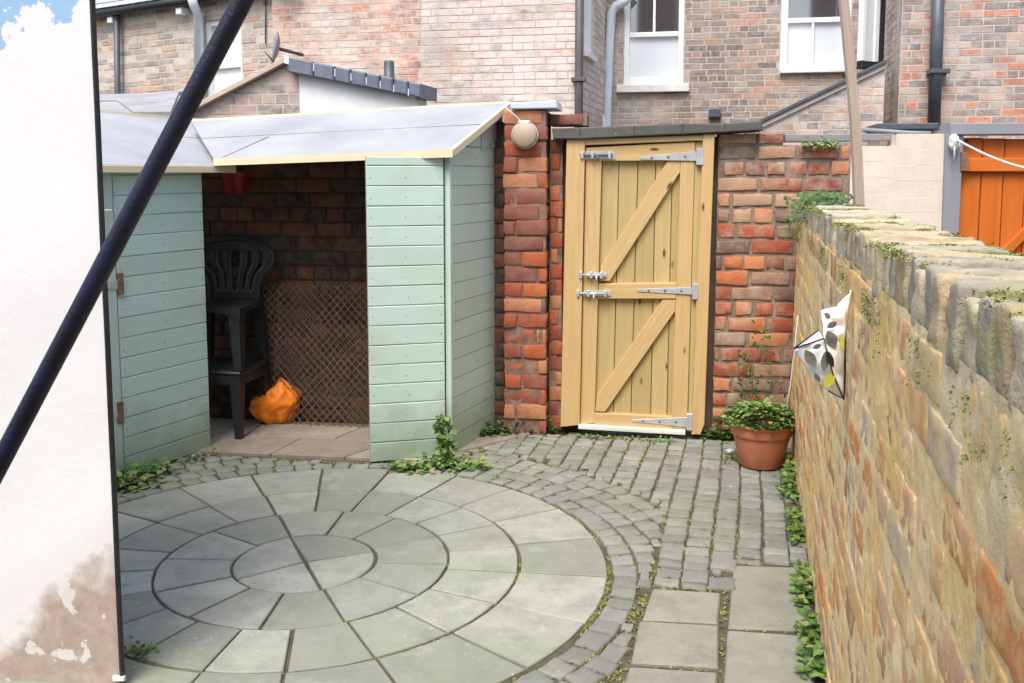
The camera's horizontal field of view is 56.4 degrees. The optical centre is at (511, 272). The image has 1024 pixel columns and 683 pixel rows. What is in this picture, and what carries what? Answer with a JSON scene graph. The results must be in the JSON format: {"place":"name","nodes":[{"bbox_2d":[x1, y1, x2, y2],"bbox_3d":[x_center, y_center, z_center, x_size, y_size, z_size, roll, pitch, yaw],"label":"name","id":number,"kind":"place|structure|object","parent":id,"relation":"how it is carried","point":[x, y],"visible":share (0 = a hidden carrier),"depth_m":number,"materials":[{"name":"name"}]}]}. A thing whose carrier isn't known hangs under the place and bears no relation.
{"place":"outdoors","nodes":[
{"label":"outdoors","id":0,"kind":"place"},
{"bbox_2d":[116,427,824,682],"bbox_3d":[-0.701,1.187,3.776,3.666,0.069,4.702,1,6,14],"label":"sett paving","id":1,"kind":"structure","parent":0,"point":[596,638],"depth_m":4.55,"materials":[{"name":"grey stone"}]},
{"bbox_2d":[0,0,254,483],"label":"metal pole","id":2,"kind":"object","parent":1,"relation":"on","point":[210,61],"visible":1,"depth_m":1.31,"materials":[{"name":"black metal"}]},
{"bbox_2d":[116,454,179,492],"bbox_3d":[-1.896,0.995,4.803,0.358,0.120,0.452,0,6,0],"label":"weed clump","id":3,"kind":"object","parent":1,"relation":"on","point":[129,480],"visible":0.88,"depth_m":4.78,"materials":[{"name":"green plant"}]},
{"bbox_2d":[100,110,235,474],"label":"shed","id":4,"kind":"structure","parent":1,"relation":"on","point":[157,319],"depth_m":5.06,"materials":[{"name":"teal wood"}]},
{"bbox_2d":[104,210,123,472],"bbox_3d":[-2.124,0.381,4.505,0.030,1.320,0.735,3,7,27],"label":"door","id":5,"kind":"structure","parent":4,"relation":"in","point":[113,284],"depth_m":4.78,"materials":[{"name":"green wood"}]},
{"bbox_2d":[174,445,218,467],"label":"weed clump","id":6,"kind":"object","parent":1,"relation":"on","point":[187,457],"visible":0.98,"depth_m":5.17,"materials":[{"name":"green plant"}]},
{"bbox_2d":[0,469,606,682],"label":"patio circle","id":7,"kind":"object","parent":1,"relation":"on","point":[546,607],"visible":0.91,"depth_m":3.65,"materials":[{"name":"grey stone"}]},
{"bbox_2d":[124,636,159,661],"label":"weed clump","id":8,"kind":"object","parent":7,"relation":"on","point":[139,648],"visible":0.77,"depth_m":3.09,"materials":[{"name":"green plant"}]},
{"bbox_2d":[191,101,511,461],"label":"shed","id":9,"kind":"structure","parent":1,"relation":"on","point":[402,152],"depth_m":5.18,"materials":[{"name":"teal wood"}]},
{"bbox_2d":[198,418,530,461],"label":"shed floor","id":10,"kind":"structure","parent":1,"relation":"on","point":[322,440],"depth_m":5.51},
{"bbox_2d":[207,357,269,439],"bbox_3d":[-1.793,0.745,5.746,0.560,0.401,0.400,1,6,11],"label":"table","id":11,"kind":"object","parent":10,"relation":"on","point":[221,371],"visible":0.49,"depth_m":5.55,"materials":[{"name":"black plastic"}]},
{"bbox_2d":[203,237,275,370],"bbox_3d":[-1.726,0.172,5.688,0.566,0.745,0.406,1,6,11],"label":"garden chair","id":12,"kind":"object","parent":11,"relation":"on","point":[235,306],"visible":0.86,"depth_m":5.81,"materials":[{"name":"black plastic"}]},
{"bbox_2d":[249,377,302,424],"bbox_3d":[-1.464,0.788,5.903,0.332,0.285,0.204,0,6,0],"label":"carrier bag","id":13,"kind":"object","parent":10,"relation":"on","point":[276,403],"visible":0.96,"depth_m":5.83,"materials":[{"name":"orange plastic"}]},
{"bbox_2d":[254,283,368,427],"bbox_3d":[-1.180,0.503,5.831,0.846,0.864,0.097,1,6,9],"label":"wire netting","id":14,"kind":"object","parent":10,"relation":"on","point":[314,354],"visible":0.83,"depth_m":5.83,"materials":[{"name":"brown metal"}]},
{"bbox_2d":[379,445,492,474],"bbox_3d":[-0.399,0.977,5.022,0.597,0.114,0.254,0,6,0],"label":"ivy plant","id":15,"kind":"object","parent":1,"relation":"on","point":[428,464],"visible":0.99,"depth_m":5.00,"materials":[{"name":"green plant"}]},
{"bbox_2d":[431,412,457,466],"bbox_3d":[-0.353,0.886,5.018,0.146,0.292,0.080,0,6,0],"label":"ivy shoot","id":16,"kind":"object","parent":1,"relation":"on","point":[443,443],"visible":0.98,"depth_m":5.02,"materials":[{"name":"green plant"}]},
{"bbox_2d":[165,431,786,682],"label":"moss","id":17,"kind":"object","parent":1,"relation":"on","point":[632,614],"visible":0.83,"depth_m":3.83,"materials":[{"name":"green plant"}]},
{"bbox_2d":[479,419,561,438],"bbox_3d":[0.025,0.910,5.665,0.587,0.109,0.205,0,6,0],"label":"weed clump","id":18,"kind":"object","parent":1,"relation":"on","point":[505,430],"visible":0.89,"depth_m":5.66,"materials":[{"name":"green plant"}]},
{"bbox_2d":[574,433,681,442],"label":"weed clump","id":19,"kind":"object","parent":1,"relation":"on","point":[609,436],"visible":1,"depth_m":5.56,"materials":[{"name":"green plant"}]},
{"bbox_2d":[697,415,733,439],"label":"weed clump","id":20,"kind":"object","parent":1,"relation":"on","point":[718,434],"visible":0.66,"depth_m":5.56,"materials":[{"name":"green plant"}]},
{"bbox_2d":[625,566,814,682],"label":"slab path","id":21,"kind":"structure","parent":1,"relation":"on","point":[761,599],"depth_m":3.21,"materials":[{"name":"grey stone"}]},
{"bbox_2d":[721,451,738,466],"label":"weed clump","id":22,"kind":"object","parent":1,"relation":"on","point":[732,457],"visible":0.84,"depth_m":5.17,"materials":[{"name":"green plant"}]},
{"bbox_2d":[725,448,735,453],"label":"litter","id":23,"kind":"object","parent":1,"relation":"on","point":[732,450],"visible":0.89,"depth_m":5.27,"materials":[{"name":"white paper"}]},
{"bbox_2d":[731,320,788,411],"bbox_3d":[1.415,0.629,5.459,0.323,0.712,0.081,1,6,9],"label":"wall shrub","id":24,"kind":"object","parent":1,"relation":"on","point":[768,362],"visible":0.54,"depth_m":5.47,"materials":[{"name":"green plant"}]},
{"bbox_2d":[729,411,794,469],"bbox_3d":[1.321,0.900,5.068,0.360,0.243,0.360,0,6,0],"label":"flower pot","id":25,"kind":"object","parent":1,"relation":"on","point":[763,449],"visible":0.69,"depth_m":4.96,"materials":[{"name":"ceramic"}]},
{"bbox_2d":[720,397,794,430],"bbox_3d":[1.316,0.734,5.048,0.436,0.124,0.438,0,6,0],"label":"potted plant","id":26,"kind":"object","parent":25,"relation":"in","point":[745,408],"visible":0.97,"depth_m":4.98,"materials":[{"name":"green plant"}]},
{"bbox_2d":[784,315,797,419],"bbox_3d":[1.464,0.517,5.019,0.062,0.593,0.009,2,6,21],"label":"cane","id":27,"kind":"object","parent":25,"relation":"in","point":[792,363],"visible":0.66,"depth_m":5.01,"materials":[{"name":"wood"}]},
{"bbox_2d":[772,454,799,500],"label":"weed clump","id":28,"kind":"object","parent":1,"relation":"on","point":[787,478],"visible":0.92,"depth_m":4.69,"materials":[{"name":"green plant"}]},
{"bbox_2d":[781,494,805,546],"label":"weed clump","id":29,"kind":"object","parent":1,"relation":"on","point":[796,530],"visible":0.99,"depth_m":4.10,"materials":[{"name":"green plant"}]},
{"bbox_2d":[787,558,814,605],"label":"weed clump","id":30,"kind":"object","parent":1,"relation":"on","point":[802,586],"visible":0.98,"depth_m":3.53,"materials":[{"name":"green plant"}]},
{"bbox_2d":[793,605,826,679],"bbox_3d":[0.965,1.176,3.080,0.123,0.120,0.391,2,6,15],"label":"weed clump","id":31,"kind":"object","parent":1,"relation":"on","point":[808,634],"visible":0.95,"depth_m":3.04,"materials":[{"name":"green plant"}]},
{"bbox_2d":[838,0,864,206],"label":"clothes prop","id":32,"kind":"object","parent":1,"relation":"on","point":[854,113],"visible":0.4,"depth_m":4.61,"materials":[{"name":"brown wood"}]},
{"label":"ground","id":33,"kind":"structure","parent":0,"visible":0},
{"bbox_2d":[0,0,119,682],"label":"rendered wall","id":34,"kind":"structure","parent":33,"relation":"on","point":[58,617],"depth_m":2.81,"materials":[{"name":"white paint"}]},
{"bbox_2d":[89,0,125,682],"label":"cable","id":35,"kind":"object","parent":34,"relation":"attached to","point":[121,677],"visible":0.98,"depth_m":2.79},
{"bbox_2d":[100,91,182,210],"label":"felt roof outhouse","id":36,"kind":"structure","parent":33,"relation":"on","point":[159,103],"depth_m":7.59,"materials":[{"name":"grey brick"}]},
{"bbox_2d":[95,0,273,103],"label":"brick house","id":37,"kind":"structure","parent":33,"relation":"on","point":[147,46],"depth_m":10.91,"materials":[{"name":"brick"}]},
{"bbox_2d":[206,20,241,96],"bbox_3d":[-3.126,-2.248,10.540,0.601,1.055,0.090,4,7,32],"label":"window","id":38,"kind":"structure","parent":37,"relation":"in","point":[229,72],"depth_m":10.54,"materials":[{"name":"white"}]},
{"bbox_2d":[193,55,436,118],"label":"outbuilding","id":39,"kind":"structure","parent":33,"relation":"on","point":[287,85],"depth_m":7.75,"materials":[{"name":"white brick"}]},
{"bbox_2d":[272,0,606,138],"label":"brick house","id":40,"kind":"structure","parent":33,"relation":"on","point":[471,51],"depth_m":9.60,"materials":[{"name":"pink"}]},
{"bbox_2d":[264,31,303,63],"bbox_3d":[-2.332,-2.256,9.648,0.229,0.333,0.472,3,7,23],"label":"satellite dish","id":41,"kind":"object","parent":40,"relation":"attached to","point":[277,48],"visible":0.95,"depth_m":9.54,"materials":[{"name":"grey paint"}]},
{"bbox_2d":[583,0,597,62],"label":"drainpipe","id":42,"kind":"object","parent":40,"relation":"in","point":[587,54],"depth_m":10.01,"materials":[{"name":"white plastic"}]},
{"bbox_2d":[200,100,850,439],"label":"boundary wall","id":43,"kind":"structure","parent":33,"relation":"on","point":[306,222],"depth_m":5.62,"materials":[{"name":"red brick"}]},
{"bbox_2d":[221,165,250,193],"bbox_3d":[-1.653,-0.578,5.724,0.180,0.218,0.180,0,6,0],"label":"bucket","id":44,"kind":"object","parent":43,"relation":"hanging from","point":[236,183],"visible":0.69,"depth_m":5.67,"materials":[{"name":"red plastic"}]},
{"bbox_2d":[505,107,537,148],"bbox_3d":[0.053,-0.824,5.445,0.193,0.239,0.060,1,6,8],"label":"line reel","id":45,"kind":"object","parent":43,"relation":"attached to","point":[524,134],"visible":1,"depth_m":5.42,"materials":[{"name":"plastic"}]},
{"bbox_2d":[561,134,717,435],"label":"garden gate","id":46,"kind":"structure","parent":43,"relation":"attached to","point":[639,233],"depth_m":5.54,"materials":[{"name":"yellow wood"}]},
{"bbox_2d":[800,136,842,152],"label":"wall weed","id":47,"kind":"object","parent":43,"relation":"on","point":[825,143],"depth_m":5.32,"materials":[{"name":"green plant"}]},
{"bbox_2d":[783,134,893,142],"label":"timber beam","id":48,"kind":"structure","parent":43,"relation":"on","point":[791,138],"depth_m":5.45,"materials":[{"name":"grey wood"}]},
{"bbox_2d":[602,0,862,136],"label":"brick house","id":49,"kind":"structure","parent":33,"relation":"on","point":[697,61],"depth_m":10.75,"materials":[{"name":"brown brick"}]},
{"bbox_2d":[616,0,689,92],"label":"window","id":50,"kind":"structure","parent":49,"relation":"in","point":[653,29],"depth_m":10.94,"materials":[{"name":"white glass"}]},
{"bbox_2d":[779,0,851,73],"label":"window","id":51,"kind":"structure","parent":49,"relation":"in","point":[810,30],"depth_m":10.58,"materials":[{"name":"white glass"}]},
{"bbox_2d":[744,59,886,145],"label":"outhouse","id":52,"kind":"structure","parent":33,"relation":"on","point":[824,111],"depth_m":8.76,"materials":[{"name":"brown brick"}]},
{"bbox_2d":[849,134,943,230],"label":"painted wall","id":53,"kind":"structure","parent":33,"relation":"on","point":[903,175],"depth_m":5.32,"materials":[{"name":"white paint"}]},
{"bbox_2d":[941,123,1023,253],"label":"neighbour gate","id":54,"kind":"structure","parent":53,"relation":"attached to","point":[982,198],"depth_m":5.27,"materials":[{"name":"orange wood"}]},
{"bbox_2d":[948,133,1023,168],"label":"washing line","id":55,"kind":"object","parent":54,"relation":"attached to","point":[954,140],"visible":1,"depth_m":5.18,"materials":[{"name":"plastic"}]},
{"bbox_2d":[863,123,938,145],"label":"flat roof outhouse","id":56,"kind":"structure","parent":33,"relation":"on","point":[904,128],"depth_m":8.07,"materials":[{"name":"metal"}]},
{"bbox_2d":[790,198,1023,682],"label":"garden wall","id":57,"kind":"structure","parent":33,"relation":"on","point":[914,536],"depth_m":1.63,"materials":[{"name":"brick"}]},
{"bbox_2d":[783,190,854,241],"bbox_3d":[1.522,-0.266,4.797,0.308,0.285,1.081,2,6,15],"label":"wall ivy","id":58,"kind":"object","parent":57,"relation":"on","point":[833,198],"depth_m":4.58,"materials":[{"name":"green plant"}]},
{"bbox_2d":[794,289,851,399],"bbox_3d":[0.866,0.184,2.533,0.321,0.282,0.102,-6,8,-45],"label":"peg bag","id":59,"kind":"object","parent":57,"relation":"hanging from","point":[823,360],"visible":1,"depth_m":2.44,"materials":[{"name":"fabric"}]},
{"bbox_2d":[792,199,1023,498],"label":"wall moss","id":60,"kind":"object","parent":57,"relation":"on","point":[812,208],"depth_m":1.87,"materials":[{"name":"green plant"}]},
{"bbox_2d":[857,0,1023,138],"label":"brick house","id":61,"kind":"structure","parent":33,"relation":"on","point":[954,61],"depth_m":9.04,"materials":[{"name":"brick"}]}
]}

